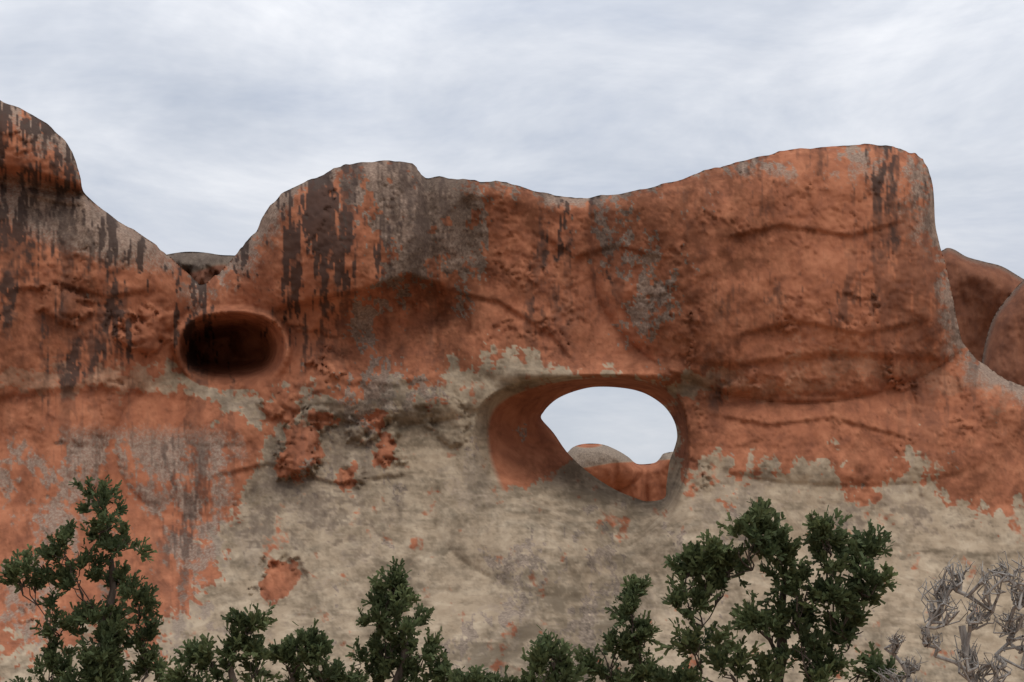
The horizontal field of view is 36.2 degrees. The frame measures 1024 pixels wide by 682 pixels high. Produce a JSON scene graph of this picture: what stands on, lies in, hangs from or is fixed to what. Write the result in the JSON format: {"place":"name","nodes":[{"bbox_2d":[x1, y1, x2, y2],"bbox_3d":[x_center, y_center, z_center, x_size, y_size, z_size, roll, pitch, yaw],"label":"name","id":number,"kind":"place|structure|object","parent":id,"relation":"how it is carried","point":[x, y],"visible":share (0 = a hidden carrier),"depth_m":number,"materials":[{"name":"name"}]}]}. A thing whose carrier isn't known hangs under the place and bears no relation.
{"place":"outdoors","nodes":[
{"label":"outdoors","id":0,"kind":"place"},
{"bbox_2d":[166,252,234,284],"bbox_3d":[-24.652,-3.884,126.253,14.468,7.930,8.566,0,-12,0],"label":"distant rock","id":1,"kind":"object","parent":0,"point":[202,268],"visible":0.13,"depth_m":124.42,"materials":[{"name":"stone"}]},
{"bbox_2d":[0,0,1023,463],"label":"sky","id":2,"kind":"structure","parent":0,"point":[183,121],"materials":[{"name":"grey"}]},
{"bbox_2d":[567,443,672,500],"bbox_3d":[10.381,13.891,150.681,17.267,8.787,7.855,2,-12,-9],"label":"distant rock","id":3,"kind":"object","parent":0,"point":[615,469],"depth_m":149.40,"materials":[{"name":"stone"}]},
{"bbox_2d":[941,248,1023,362],"bbox_3d":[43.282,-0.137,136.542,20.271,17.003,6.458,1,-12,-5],"label":"fin","id":4,"kind":"object","parent":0,"point":[981,291],"visible":0.2,"depth_m":135.20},
{"bbox_2d":[982,280,1023,385],"bbox_3d":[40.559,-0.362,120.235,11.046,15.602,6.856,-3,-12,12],"label":"fin","id":5,"kind":"object","parent":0,"point":[1003,354],"visible":0.48,"depth_m":118.41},
{"label":"ground","id":6,"kind":"structure","parent":0,"visible":0},
{"bbox_2d":[0,474,175,681],"bbox_3d":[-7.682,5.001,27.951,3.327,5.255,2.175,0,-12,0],"label":"juniper","id":7,"kind":"object","parent":6,"relation":"on","point":[111,636],"depth_m":27.93,"materials":[{"name":"green plant"}]},
{"bbox_2d":[157,602,282,681],"bbox_3d":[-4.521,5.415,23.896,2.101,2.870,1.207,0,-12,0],"label":"juniper","id":8,"kind":"object","parent":6,"relation":"on","point":[200,654],"depth_m":23.92,"materials":[{"name":"green plant"}]},
{"bbox_2d":[266,618,369,681],"bbox_3d":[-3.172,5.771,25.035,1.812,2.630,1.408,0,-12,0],"label":"juniper","id":9,"kind":"object","parent":6,"relation":"on","point":[316,648],"depth_m":24.86,"materials":[{"name":"green plant"}]},
{"bbox_2d":[342,556,465,681],"bbox_3d":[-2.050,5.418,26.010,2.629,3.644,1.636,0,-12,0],"label":"juniper","id":10,"kind":"object","parent":6,"relation":"on","point":[378,667],"depth_m":25.91,"materials":[{"name":"green plant"}]},
{"bbox_2d":[0,100,1023,681],"bbox_3d":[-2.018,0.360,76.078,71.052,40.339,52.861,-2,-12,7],"label":"rock wall","id":11,"kind":"structure","parent":6,"relation":"on","point":[322,398],"depth_m":91.30,"materials":[{"name":"orange stone"}]},
{"bbox_2d":[445,624,589,681],"bbox_3d":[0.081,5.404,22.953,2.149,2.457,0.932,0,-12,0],"label":"juniper","id":12,"kind":"object","parent":6,"relation":"on","point":[543,651],"depth_m":23.03,"materials":[{"name":"green plant"}]},
{"bbox_2d":[573,573,676,681],"bbox_3d":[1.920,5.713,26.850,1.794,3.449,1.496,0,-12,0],"label":"juniper","id":13,"kind":"object","parent":6,"relation":"on","point":[625,642],"depth_m":26.80,"materials":[{"name":"green plant"}]},
{"bbox_2d":[651,497,904,681],"bbox_3d":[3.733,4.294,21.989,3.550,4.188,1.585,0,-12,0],"label":"juniper","id":14,"kind":"object","parent":6,"relation":"on","point":[717,555],"depth_m":21.91,"materials":[{"name":"green plant"}]},
{"bbox_2d":[872,628,936,681],"bbox_3d":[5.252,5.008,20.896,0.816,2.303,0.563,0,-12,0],"label":"bare shrub","id":15,"kind":"object","parent":6,"relation":"on","point":[909,668],"visible":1,"depth_m":21.05,"materials":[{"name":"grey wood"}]},
{"bbox_2d":[917,551,1023,681],"bbox_3d":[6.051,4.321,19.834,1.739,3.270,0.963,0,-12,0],"label":"dead snag","id":16,"kind":"object","parent":6,"relation":"on","point":[942,591],"visible":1,"depth_m":19.99,"materials":[{"name":"grey wood"}]}
]}

